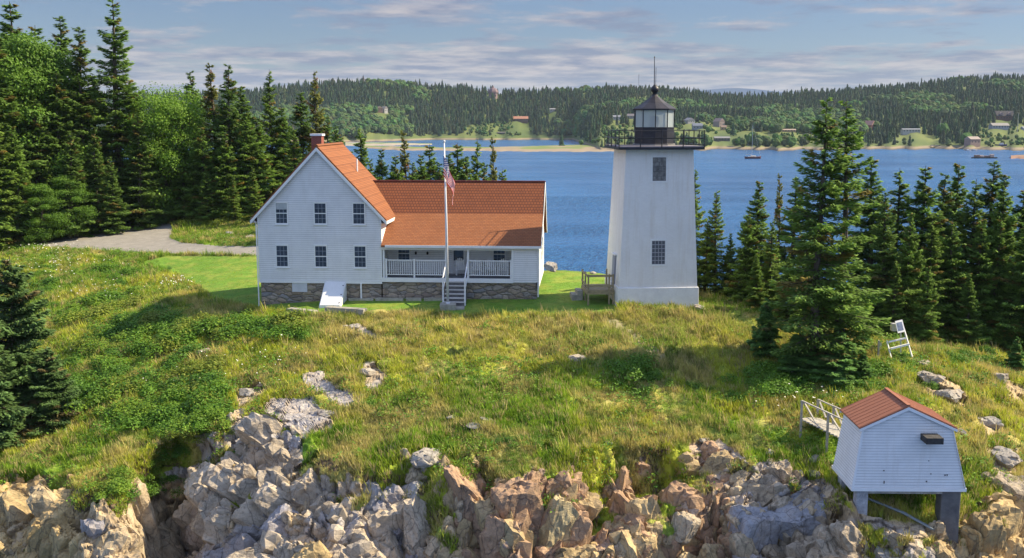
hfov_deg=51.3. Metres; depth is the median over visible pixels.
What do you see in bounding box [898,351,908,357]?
shrub
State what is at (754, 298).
spruce tree
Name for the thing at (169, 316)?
shrub
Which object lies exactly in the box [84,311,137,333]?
shrub
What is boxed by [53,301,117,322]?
shrub
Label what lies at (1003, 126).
blue house
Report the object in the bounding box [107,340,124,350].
shrub
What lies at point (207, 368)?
shrub
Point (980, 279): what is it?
spruce tree
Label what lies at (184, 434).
shrub
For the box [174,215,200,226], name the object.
shrub
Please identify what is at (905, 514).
drain pipe
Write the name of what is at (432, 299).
paving slab
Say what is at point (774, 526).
cliff rock
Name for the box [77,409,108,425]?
shrub
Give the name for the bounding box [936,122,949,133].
round tree
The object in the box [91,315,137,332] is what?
shrub
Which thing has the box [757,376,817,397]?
shrub
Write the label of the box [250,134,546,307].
keepers house
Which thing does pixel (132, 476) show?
shrub
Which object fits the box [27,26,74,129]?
spruce tree
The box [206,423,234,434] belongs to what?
shrub
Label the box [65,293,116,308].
shrub
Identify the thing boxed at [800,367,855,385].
shrub
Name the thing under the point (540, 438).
shrub
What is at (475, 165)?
spruce tree
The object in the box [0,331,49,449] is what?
spruce tree
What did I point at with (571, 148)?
sandbar
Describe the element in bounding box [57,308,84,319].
shrub
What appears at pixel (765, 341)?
spruce tree
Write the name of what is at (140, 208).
spruce tree
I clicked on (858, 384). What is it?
shrub
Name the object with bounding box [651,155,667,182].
window
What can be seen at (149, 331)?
shrub
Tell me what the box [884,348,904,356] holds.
shrub
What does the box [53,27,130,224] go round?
spruce tree
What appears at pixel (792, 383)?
shrub
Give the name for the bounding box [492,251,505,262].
window
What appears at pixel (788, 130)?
barn
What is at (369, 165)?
spruce tree
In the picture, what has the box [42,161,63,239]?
spruce tree
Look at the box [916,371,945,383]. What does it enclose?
boulder
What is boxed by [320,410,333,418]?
boulder
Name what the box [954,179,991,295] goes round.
spruce tree
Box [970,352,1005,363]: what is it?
shrub
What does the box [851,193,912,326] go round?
spruce tree
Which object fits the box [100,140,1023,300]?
sea water
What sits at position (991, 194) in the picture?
spruce tree
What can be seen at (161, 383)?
shrub
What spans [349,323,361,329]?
boulder
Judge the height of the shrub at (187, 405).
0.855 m
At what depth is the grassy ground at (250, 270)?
56.27 m
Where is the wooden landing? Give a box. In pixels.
[570,269,613,304]
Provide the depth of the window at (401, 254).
72.54 m
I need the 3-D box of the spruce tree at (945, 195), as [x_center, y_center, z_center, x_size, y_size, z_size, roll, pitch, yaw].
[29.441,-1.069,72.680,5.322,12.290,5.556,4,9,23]
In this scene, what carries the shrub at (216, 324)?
on the grassy ground at (250, 270)
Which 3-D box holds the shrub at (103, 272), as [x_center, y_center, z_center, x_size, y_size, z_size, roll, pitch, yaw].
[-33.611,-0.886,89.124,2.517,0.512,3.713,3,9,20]
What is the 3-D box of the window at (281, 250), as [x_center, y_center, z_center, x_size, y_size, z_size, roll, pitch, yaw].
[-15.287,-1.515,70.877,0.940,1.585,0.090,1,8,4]
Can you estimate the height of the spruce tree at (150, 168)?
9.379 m
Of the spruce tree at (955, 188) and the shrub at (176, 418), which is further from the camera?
the spruce tree at (955, 188)
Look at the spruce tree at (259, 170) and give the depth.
112.86 m
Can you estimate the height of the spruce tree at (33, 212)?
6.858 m
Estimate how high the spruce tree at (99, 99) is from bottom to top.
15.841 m
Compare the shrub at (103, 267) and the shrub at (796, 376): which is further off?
the shrub at (103, 267)
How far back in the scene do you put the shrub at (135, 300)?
76.75 m
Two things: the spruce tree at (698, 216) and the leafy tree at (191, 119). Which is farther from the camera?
the leafy tree at (191, 119)
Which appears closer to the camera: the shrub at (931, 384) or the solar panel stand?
the shrub at (931, 384)
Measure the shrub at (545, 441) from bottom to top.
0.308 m
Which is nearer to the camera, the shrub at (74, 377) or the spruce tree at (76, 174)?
the shrub at (74, 377)
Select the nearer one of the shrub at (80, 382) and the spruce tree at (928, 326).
the shrub at (80, 382)
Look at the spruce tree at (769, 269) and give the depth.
69.43 m
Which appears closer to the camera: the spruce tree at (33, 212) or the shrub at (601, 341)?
the shrub at (601, 341)
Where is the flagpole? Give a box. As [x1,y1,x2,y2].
[440,140,455,310]
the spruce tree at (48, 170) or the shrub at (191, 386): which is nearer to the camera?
the shrub at (191, 386)
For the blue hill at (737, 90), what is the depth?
8670.12 m
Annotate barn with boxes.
[781,129,795,132]
[865,121,874,129]
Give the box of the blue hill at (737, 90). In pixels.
[700,88,788,97]
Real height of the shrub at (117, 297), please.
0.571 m
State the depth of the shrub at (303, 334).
63.83 m
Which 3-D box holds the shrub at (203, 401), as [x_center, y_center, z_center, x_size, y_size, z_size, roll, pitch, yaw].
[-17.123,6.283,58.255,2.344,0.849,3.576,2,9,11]
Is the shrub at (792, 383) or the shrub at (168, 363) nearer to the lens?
the shrub at (792, 383)
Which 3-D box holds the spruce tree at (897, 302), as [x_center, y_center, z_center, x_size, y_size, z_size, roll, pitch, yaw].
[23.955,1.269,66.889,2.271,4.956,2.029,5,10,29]
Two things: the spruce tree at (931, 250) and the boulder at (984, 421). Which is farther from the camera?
the spruce tree at (931, 250)
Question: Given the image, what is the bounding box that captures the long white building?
[900,128,919,134]
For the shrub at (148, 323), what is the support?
on the grassy ground at (250, 270)
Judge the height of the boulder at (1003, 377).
0.673 m
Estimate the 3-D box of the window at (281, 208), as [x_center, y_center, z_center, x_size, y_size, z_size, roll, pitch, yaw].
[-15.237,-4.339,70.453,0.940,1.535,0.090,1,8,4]
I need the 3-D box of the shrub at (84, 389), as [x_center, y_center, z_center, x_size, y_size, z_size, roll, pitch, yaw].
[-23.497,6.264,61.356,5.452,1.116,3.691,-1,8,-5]
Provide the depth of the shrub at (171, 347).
65.40 m
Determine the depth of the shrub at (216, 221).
107.30 m
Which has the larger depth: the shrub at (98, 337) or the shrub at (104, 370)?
the shrub at (98, 337)
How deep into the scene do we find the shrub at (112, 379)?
61.24 m
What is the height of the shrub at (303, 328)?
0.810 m
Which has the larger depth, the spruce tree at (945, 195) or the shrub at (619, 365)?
the spruce tree at (945, 195)
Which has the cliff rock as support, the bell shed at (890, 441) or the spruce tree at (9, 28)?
the bell shed at (890, 441)
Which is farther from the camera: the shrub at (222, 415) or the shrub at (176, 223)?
the shrub at (176, 223)
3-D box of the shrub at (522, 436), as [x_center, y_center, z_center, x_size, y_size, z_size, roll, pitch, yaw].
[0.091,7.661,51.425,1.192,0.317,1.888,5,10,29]
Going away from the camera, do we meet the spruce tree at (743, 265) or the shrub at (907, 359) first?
the shrub at (907, 359)
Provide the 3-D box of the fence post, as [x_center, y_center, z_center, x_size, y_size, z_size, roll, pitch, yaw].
[21.143,4.179,61.567,0.100,1.300,0.100,0,8,0]
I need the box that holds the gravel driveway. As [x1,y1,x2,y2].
[17,221,256,255]
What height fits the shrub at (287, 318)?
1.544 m
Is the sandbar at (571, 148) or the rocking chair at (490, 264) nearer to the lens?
the rocking chair at (490, 264)
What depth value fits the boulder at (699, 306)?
67.14 m
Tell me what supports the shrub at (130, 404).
on the grassy ground at (250, 270)
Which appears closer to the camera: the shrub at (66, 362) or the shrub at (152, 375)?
the shrub at (152, 375)
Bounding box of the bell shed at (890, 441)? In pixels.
[832,387,966,542]
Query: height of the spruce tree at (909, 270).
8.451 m
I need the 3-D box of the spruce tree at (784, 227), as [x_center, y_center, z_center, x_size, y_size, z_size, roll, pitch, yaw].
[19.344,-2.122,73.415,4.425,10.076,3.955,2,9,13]
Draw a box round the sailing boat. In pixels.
[744,126,760,158]
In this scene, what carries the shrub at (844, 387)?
on the grassy ground at (250, 270)
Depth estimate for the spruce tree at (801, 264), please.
67.50 m
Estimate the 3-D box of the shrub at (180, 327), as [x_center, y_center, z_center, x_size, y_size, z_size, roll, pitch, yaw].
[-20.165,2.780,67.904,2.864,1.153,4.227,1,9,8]
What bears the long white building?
on the hills at (923, 141)
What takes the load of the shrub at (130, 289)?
on the grassy ground at (250, 270)
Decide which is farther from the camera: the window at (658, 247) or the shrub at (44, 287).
the shrub at (44, 287)
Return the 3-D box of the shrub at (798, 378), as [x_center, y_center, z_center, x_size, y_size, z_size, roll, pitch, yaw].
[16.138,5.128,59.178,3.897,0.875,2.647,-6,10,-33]
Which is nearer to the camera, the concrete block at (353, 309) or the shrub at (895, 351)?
the shrub at (895, 351)
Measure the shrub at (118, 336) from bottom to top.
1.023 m
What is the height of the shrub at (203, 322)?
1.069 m
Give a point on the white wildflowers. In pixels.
(281, 334)
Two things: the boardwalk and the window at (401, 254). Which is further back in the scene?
the window at (401, 254)
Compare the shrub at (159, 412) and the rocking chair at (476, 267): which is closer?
the shrub at (159, 412)
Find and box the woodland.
[69,71,1023,146]
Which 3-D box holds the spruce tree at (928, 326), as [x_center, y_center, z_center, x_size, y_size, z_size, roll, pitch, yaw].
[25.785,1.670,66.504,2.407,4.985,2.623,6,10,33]
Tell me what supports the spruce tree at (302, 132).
on the grassy ground at (250, 270)
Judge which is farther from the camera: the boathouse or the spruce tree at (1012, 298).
the boathouse
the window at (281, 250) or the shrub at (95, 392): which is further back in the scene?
the window at (281, 250)
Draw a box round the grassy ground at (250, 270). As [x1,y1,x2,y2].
[0,224,1023,557]
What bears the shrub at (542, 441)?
on the grassy ground at (250, 270)
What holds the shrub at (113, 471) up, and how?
on the grassy ground at (250, 270)
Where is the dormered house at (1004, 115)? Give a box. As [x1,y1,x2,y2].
[994,111,1013,120]
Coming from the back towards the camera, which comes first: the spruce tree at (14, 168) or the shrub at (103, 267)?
the spruce tree at (14, 168)
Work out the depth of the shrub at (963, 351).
64.34 m
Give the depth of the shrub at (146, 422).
56.59 m
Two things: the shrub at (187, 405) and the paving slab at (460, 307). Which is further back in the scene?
the paving slab at (460, 307)
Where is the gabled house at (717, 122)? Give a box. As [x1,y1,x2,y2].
[713,118,724,126]
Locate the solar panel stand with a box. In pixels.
[880,320,918,361]
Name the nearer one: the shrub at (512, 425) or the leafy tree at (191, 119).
the shrub at (512, 425)
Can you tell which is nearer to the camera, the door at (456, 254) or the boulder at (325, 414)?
the boulder at (325, 414)
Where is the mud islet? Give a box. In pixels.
[1011,155,1023,158]
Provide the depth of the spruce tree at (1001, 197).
69.93 m
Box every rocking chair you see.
[454,258,465,275]
[470,258,482,274]
[486,258,494,269]
[498,258,508,274]
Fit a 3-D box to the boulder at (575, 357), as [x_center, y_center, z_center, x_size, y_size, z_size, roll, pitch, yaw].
[3.587,4.487,59.573,1.202,0.522,0.848,-3,9,-18]
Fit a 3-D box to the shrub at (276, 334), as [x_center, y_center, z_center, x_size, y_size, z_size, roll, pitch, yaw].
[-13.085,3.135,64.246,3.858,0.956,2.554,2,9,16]
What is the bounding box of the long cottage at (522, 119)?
[513,116,527,122]
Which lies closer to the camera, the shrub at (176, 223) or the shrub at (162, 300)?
the shrub at (162, 300)
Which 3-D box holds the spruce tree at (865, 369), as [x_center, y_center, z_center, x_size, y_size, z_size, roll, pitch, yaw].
[19.199,4.817,58.334,1.491,1.889,1.462,-6,11,-37]
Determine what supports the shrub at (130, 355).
on the grassy ground at (250, 270)
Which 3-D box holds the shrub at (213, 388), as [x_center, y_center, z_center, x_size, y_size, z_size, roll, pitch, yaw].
[-15.651,6.053,58.559,4.438,1.196,2.621,-3,9,-22]
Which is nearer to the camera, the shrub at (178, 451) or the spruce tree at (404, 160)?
the shrub at (178, 451)
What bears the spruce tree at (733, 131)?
on the hills at (923, 141)
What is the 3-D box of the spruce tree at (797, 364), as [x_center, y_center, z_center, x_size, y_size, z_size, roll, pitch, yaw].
[16.154,4.182,59.474,3.419,2.816,3.354,2,9,15]
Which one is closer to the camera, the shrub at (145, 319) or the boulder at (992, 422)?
the boulder at (992, 422)
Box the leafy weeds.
[0,230,1023,556]
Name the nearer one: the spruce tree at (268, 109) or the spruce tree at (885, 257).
the spruce tree at (885, 257)
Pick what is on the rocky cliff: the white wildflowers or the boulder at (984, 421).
the boulder at (984, 421)
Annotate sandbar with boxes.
[345,142,431,145]
[364,145,613,151]
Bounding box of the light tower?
[604,56,704,308]
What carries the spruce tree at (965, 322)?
on the grassy ground at (250, 270)
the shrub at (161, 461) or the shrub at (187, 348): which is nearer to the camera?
the shrub at (161, 461)
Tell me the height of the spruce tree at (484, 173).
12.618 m
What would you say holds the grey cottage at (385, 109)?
on the hills at (923, 141)
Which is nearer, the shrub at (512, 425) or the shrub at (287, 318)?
the shrub at (512, 425)
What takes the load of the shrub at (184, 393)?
on the grassy ground at (250, 270)
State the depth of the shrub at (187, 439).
54.74 m
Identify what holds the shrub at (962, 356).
on the grassy ground at (250, 270)
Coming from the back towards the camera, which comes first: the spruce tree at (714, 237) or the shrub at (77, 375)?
the spruce tree at (714, 237)
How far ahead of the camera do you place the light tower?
67.23 m
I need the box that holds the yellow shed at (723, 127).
[720,125,726,129]
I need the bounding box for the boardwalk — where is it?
[799,399,842,452]
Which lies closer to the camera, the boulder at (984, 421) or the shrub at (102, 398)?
the boulder at (984, 421)
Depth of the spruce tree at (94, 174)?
106.21 m
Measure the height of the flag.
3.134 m
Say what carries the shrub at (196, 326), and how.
on the grassy ground at (250, 270)
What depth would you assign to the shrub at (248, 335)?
65.28 m
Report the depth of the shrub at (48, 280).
86.65 m
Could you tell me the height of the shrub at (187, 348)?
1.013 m
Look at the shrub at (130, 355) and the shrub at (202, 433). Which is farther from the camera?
the shrub at (130, 355)
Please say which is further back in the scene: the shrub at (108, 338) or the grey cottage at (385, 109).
the grey cottage at (385, 109)
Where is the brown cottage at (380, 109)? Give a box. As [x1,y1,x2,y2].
[377,106,382,112]
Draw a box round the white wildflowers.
[19,241,842,405]
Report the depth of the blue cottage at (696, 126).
1059.50 m
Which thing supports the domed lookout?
on the hills at (923, 141)
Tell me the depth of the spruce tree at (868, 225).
70.57 m
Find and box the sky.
[0,0,1023,95]
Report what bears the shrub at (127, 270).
on the grassy ground at (250, 270)
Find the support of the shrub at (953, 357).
on the grassy ground at (250, 270)
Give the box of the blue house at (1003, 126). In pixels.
[988,123,1009,129]
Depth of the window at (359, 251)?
70.51 m
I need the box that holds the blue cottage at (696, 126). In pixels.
[691,123,702,129]
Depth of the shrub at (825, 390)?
56.69 m
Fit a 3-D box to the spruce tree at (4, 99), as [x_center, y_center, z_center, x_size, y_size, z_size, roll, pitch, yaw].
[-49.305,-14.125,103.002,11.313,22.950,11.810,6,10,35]
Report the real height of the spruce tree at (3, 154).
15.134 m
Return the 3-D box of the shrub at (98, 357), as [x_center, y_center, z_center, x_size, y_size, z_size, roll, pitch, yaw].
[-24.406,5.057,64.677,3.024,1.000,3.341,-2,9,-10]
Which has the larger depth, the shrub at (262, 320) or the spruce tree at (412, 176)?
the spruce tree at (412, 176)
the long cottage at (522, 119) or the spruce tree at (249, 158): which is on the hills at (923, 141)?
the long cottage at (522, 119)
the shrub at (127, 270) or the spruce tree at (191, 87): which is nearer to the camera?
the shrub at (127, 270)
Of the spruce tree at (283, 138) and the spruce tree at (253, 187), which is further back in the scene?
the spruce tree at (283, 138)
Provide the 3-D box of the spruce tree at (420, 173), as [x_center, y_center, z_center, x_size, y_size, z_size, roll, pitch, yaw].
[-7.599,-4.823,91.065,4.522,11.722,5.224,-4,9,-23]
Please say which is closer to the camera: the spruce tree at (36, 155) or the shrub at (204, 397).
the shrub at (204, 397)
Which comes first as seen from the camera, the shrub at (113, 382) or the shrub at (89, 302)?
the shrub at (113, 382)
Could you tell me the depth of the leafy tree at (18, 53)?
104.50 m
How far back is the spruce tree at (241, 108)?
115.05 m
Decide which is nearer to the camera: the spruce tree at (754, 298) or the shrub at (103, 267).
the spruce tree at (754, 298)
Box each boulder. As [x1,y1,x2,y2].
[239,388,253,396]
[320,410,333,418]
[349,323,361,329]
[360,368,375,375]
[409,447,440,468]
[466,422,479,428]
[543,261,557,271]
[568,354,585,362]
[694,304,705,309]
[699,437,709,443]
[809,454,818,461]
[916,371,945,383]
[918,360,929,365]
[934,389,963,402]
[955,428,967,437]
[977,417,987,424]
[983,416,1003,430]
[990,446,1022,468]
[992,373,1008,382]
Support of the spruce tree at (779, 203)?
on the grassy ground at (250, 270)
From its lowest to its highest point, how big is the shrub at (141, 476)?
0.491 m
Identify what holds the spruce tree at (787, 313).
on the grassy ground at (250, 270)
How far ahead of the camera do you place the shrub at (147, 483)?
54.74 m
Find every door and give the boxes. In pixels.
[452,250,464,273]
[611,252,616,284]
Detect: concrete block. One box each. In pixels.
[287,307,316,313]
[325,306,366,314]
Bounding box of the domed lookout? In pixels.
[488,86,498,98]
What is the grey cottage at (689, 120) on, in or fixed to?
on the hills at (923, 141)
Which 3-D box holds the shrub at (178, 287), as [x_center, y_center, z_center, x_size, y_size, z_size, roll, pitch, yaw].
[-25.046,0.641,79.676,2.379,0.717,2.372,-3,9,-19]
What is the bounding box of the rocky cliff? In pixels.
[0,324,1023,557]
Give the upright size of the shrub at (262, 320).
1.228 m
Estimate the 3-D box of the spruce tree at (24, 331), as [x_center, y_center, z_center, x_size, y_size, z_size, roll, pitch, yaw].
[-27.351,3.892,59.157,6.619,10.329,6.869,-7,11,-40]
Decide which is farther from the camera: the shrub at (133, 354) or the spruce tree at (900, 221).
the spruce tree at (900, 221)
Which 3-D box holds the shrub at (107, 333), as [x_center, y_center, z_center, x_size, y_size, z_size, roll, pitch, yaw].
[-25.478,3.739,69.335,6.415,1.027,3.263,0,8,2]
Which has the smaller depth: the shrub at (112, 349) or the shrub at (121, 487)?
the shrub at (121, 487)
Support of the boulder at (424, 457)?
on the cliff rock
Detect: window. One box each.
[275,202,288,224]
[275,244,289,267]
[313,202,327,224]
[314,245,327,268]
[352,202,365,225]
[353,245,366,268]
[397,250,410,261]
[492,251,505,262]
[650,239,666,265]
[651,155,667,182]
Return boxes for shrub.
[27,275,65,286]
[29,262,58,272]
[31,268,58,278]
[35,284,54,291]
[47,299,62,307]
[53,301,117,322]
[53,352,80,367]
[54,306,92,320]
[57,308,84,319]
[63,372,83,384]
[63,385,123,414]
[64,351,97,363]
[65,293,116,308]
[65,335,96,355]
[68,262,116,274]
[69,369,83,380]
[70,354,132,373]
[70,377,90,389]
[72,342,106,356]
[72,374,121,388]
[72,379,106,401]
[76,386,114,399]
[77,337,107,351]
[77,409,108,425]
[78,288,123,301]
[78,477,136,499]
[79,328,140,341]
[80,365,128,383]
[83,384,135,404]
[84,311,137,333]
[84,328,134,347]
[85,265,114,273]
[85,362,137,378]
[86,295,122,304]
[86,345,111,355]
[86,352,129,371]
[89,256,115,262]
[89,407,146,432]
[90,254,103,261]
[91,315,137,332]
[91,366,106,377]
[91,395,141,414]
[92,467,139,493]
[93,331,127,344]
[94,312,139,334]
[94,377,128,390]
[96,322,127,341]
[97,367,156,393]
[97,371,140,397]
[98,465,129,479]
[100,292,150,308]
[102,342,127,360]
[104,278,141,285]
[106,265,141,278]
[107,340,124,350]
[111,398,189,430]
[112,318,143,340]
[117,375,153,395]
[119,310,142,320]
[120,336,156,360]
[121,349,141,359]
[122,394,167,419]
[122,401,161,417]
[123,349,140,360]
[124,285,140,293]
[124,481,160,502]
[125,309,179,328]
[126,375,162,398]
[127,414,160,427]
[132,319,174,333]
[132,370,170,389]
[135,319,166,336]
[136,353,184,377]
[137,308,186,325]
[138,302,177,315]
[138,335,182,354]
[139,251,164,260]
[139,474,154,480]
[141,329,196,354]
[141,464,166,481]
[143,420,182,429]
[143,479,165,491]
[146,424,158,433]
[147,294,182,303]
[147,378,190,398]
[147,459,160,466]
[149,484,183,497]
[150,365,196,385]
[153,412,189,435]
[153,475,186,483]
[154,404,191,432]
[154,454,165,466]
[155,316,184,336]
[155,324,206,340]
[156,310,189,325]
[157,318,209,341]
[157,400,177,408]
[158,375,209,399]
[159,383,193,403]
[159,443,190,460]
[160,284,188,292]
[162,427,199,439]
[163,361,213,382]
[166,311,218,336]
[166,370,239,387]
[166,404,231,433]
[168,378,227,396]
[170,309,211,325]
[170,341,226,360]
[173,215,192,225]
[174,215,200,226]
[178,317,201,333]
[178,349,228,368]
[178,434,204,443]
[183,357,228,375]
[184,398,203,414]
[186,379,262,404]
[186,383,218,409]
[188,315,240,333]
[188,388,223,409]
[189,428,209,437]
[191,415,214,432]
[194,313,250,335]
[194,368,244,390]
[198,397,238,414]
[201,316,233,334]
[202,215,231,224]
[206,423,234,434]
[209,213,231,225]
[210,317,236,338]
[214,315,247,340]
[214,407,231,423]
[223,308,255,320]
[223,310,241,320]
[227,316,258,335]
[232,216,250,226]
[232,313,291,334]
[234,312,263,333]
[237,317,300,337]
[248,318,279,331]
[249,317,279,337]
[263,322,321,340]
[267,305,340,325]
[273,317,308,333]
[277,322,299,332]
[290,322,322,334]
[291,325,321,341]
[351,398,385,415]
[434,325,444,332]
[494,435,531,445]
[501,423,526,431]
[508,432,526,446]
[529,434,549,441]
[533,432,557,445]
[534,434,556,442]
[548,427,562,437]
[585,336,618,351]
[587,358,643,374]
[621,349,658,380]
[640,368,673,385]
[685,379,715,396]
[711,388,766,406]
[717,362,771,381]
[734,357,787,375]
[739,358,777,367]
[740,374,767,396]
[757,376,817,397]
[766,361,791,381]
[767,363,792,379]
[770,379,803,397]
[774,371,811,386]
[783,378,821,392]
[787,373,811,382]
[799,382,842,401]
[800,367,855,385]
[823,380,858,400]
[849,378,873,395]
[865,378,896,391]
[867,357,917,376]
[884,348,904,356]
[888,356,916,366]
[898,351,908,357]
[900,357,933,372]
[921,382,939,389]
[923,379,937,389]
[943,351,968,362]
[947,351,980,363]
[956,348,982,357]
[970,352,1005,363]
[971,342,998,354]
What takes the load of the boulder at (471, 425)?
on the grassy ground at (250, 270)
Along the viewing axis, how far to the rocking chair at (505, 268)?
71.63 m
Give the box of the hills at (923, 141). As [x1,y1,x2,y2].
[105,85,1023,150]
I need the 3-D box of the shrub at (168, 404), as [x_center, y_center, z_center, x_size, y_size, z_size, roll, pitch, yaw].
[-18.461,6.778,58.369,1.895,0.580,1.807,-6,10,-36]
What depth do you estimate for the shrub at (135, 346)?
66.30 m
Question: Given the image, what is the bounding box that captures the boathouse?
[713,136,729,141]
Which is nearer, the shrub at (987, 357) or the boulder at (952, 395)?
the boulder at (952, 395)
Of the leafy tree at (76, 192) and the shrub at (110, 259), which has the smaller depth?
the shrub at (110, 259)
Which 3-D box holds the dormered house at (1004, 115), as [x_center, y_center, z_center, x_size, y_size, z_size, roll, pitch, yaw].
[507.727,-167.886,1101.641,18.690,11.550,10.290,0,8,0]
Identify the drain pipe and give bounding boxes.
[868,497,933,529]
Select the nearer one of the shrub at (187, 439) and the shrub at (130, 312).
the shrub at (187, 439)
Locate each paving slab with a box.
[349,298,372,300]
[375,297,402,300]
[406,298,420,300]
[424,298,441,300]
[456,306,464,309]
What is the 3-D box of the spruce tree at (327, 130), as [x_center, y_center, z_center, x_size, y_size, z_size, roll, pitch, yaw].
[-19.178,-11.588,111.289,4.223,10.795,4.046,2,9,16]
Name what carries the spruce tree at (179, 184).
on the grassy ground at (250, 270)
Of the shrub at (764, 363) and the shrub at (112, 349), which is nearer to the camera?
the shrub at (764, 363)
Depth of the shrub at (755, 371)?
58.59 m
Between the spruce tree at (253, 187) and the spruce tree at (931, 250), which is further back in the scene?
the spruce tree at (253, 187)
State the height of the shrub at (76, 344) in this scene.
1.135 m
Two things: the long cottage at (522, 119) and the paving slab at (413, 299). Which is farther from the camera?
the long cottage at (522, 119)
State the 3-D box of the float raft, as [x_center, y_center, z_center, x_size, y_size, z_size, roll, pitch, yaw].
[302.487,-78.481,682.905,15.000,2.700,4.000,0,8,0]
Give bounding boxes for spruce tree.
[0,1,55,134]
[0,37,44,238]
[0,123,25,248]
[0,126,53,249]
[0,162,29,246]
[0,256,78,443]
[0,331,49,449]
[13,177,45,242]
[17,347,83,435]
[20,99,66,239]
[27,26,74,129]
[29,72,107,216]
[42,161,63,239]
[47,16,87,134]
[52,132,104,237]
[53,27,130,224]
[76,126,120,231]
[78,73,113,192]
[84,0,157,225]
[95,156,130,234]
[111,83,167,217]
[117,112,170,229]
[135,136,170,219]
[153,175,174,224]
[163,133,196,224]
[172,127,221,220]
[183,71,213,148]
[194,166,219,224]
[197,63,227,165]
[204,134,247,220]
[205,64,264,205]
[218,113,271,215]
[225,175,243,220]
[227,86,277,174]
[241,167,264,220]
[242,118,282,212]
[259,71,289,191]
[267,108,297,192]
[275,128,302,189]
[286,92,312,169]
[303,71,324,156]
[321,116,333,142]
[330,126,340,142]
[352,127,369,169]
[367,159,376,179]
[372,149,389,179]
[385,156,405,179]
[396,130,409,179]
[405,162,417,179]
[414,155,429,179]
[417,145,442,179]
[432,162,443,179]
[438,153,457,179]
[449,143,470,179]
[456,157,473,179]
[468,139,485,179]
[478,162,489,179]
[488,136,498,179]
[498,168,506,179]
[559,134,564,145]
[694,170,709,290]
[696,221,719,294]
[699,191,731,295]
[717,233,737,297]
[723,181,785,304]
[724,214,765,300]
[730,123,736,135]
[742,253,767,308]
[745,298,782,359]
[757,220,781,307]
[762,97,871,362]
[772,173,785,280]
[772,176,805,303]
[772,254,801,319]
[776,329,825,380]
[793,230,825,318]
[800,98,892,352]
[804,333,871,387]
[829,159,915,319]
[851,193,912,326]
[852,353,876,378]
[857,170,916,285]
[875,213,930,338]
[875,261,911,334]
[891,165,957,320]
[904,267,944,343]
[907,220,954,337]
[924,173,963,306]
[925,163,969,281]
[931,221,978,342]
[945,219,1007,345]
[948,273,988,347]
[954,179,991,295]
[964,161,1013,273]
[974,174,1023,344]
[977,219,1017,350]
[986,225,1023,353]
[992,266,1023,350]
[1004,190,1023,316]
[1004,336,1023,370]
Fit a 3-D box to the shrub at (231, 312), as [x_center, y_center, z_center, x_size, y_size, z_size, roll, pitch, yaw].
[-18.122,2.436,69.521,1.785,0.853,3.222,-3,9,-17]
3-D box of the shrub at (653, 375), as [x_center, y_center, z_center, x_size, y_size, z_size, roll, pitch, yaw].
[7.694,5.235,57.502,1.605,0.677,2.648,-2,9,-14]
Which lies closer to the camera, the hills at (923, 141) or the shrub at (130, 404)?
the shrub at (130, 404)
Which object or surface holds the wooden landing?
on the grassy ground at (250, 270)
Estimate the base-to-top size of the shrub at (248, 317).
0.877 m
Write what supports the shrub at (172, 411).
on the grassy ground at (250, 270)
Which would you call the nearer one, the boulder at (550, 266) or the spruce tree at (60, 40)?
the boulder at (550, 266)
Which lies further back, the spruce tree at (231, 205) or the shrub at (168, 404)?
the spruce tree at (231, 205)
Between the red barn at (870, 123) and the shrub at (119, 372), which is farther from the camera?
the red barn at (870, 123)
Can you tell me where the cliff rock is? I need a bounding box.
[0,410,1023,557]
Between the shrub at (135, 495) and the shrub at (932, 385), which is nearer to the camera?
the shrub at (135, 495)
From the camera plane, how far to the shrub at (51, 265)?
92.05 m
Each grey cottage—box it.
[382,106,387,113]
[627,114,633,118]
[684,118,694,123]
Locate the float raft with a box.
[971,154,997,157]
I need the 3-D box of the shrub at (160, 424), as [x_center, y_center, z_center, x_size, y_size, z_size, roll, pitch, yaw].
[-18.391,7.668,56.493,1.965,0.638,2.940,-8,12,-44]
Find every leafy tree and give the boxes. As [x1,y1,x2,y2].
[0,30,88,206]
[1,40,103,179]
[15,183,69,243]
[45,175,99,238]
[110,81,206,214]
[139,83,219,203]
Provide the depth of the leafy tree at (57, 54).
107.06 m
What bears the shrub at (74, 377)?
on the grassy ground at (250, 270)
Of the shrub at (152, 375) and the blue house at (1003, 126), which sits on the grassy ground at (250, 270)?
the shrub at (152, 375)
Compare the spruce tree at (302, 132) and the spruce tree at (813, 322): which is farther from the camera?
the spruce tree at (302, 132)
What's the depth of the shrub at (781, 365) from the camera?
58.45 m
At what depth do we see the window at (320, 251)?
70.70 m
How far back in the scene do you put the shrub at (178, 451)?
55.41 m
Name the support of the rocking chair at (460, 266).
on the keepers house at (338, 224)
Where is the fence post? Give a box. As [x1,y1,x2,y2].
[877,340,879,354]
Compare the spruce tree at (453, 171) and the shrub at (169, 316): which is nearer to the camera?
the shrub at (169, 316)
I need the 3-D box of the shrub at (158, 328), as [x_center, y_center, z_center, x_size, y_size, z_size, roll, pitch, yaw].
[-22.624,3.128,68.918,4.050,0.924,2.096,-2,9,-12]
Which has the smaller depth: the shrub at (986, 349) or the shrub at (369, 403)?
the shrub at (369, 403)
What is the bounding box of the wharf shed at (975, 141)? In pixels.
[964,136,980,146]
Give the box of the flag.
[443,156,454,205]
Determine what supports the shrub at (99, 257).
on the grassy ground at (250, 270)
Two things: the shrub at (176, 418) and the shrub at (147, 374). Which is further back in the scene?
the shrub at (147, 374)
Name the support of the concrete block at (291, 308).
on the grassy ground at (250, 270)
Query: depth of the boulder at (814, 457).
51.06 m
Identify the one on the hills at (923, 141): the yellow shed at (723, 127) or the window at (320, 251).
the yellow shed at (723, 127)

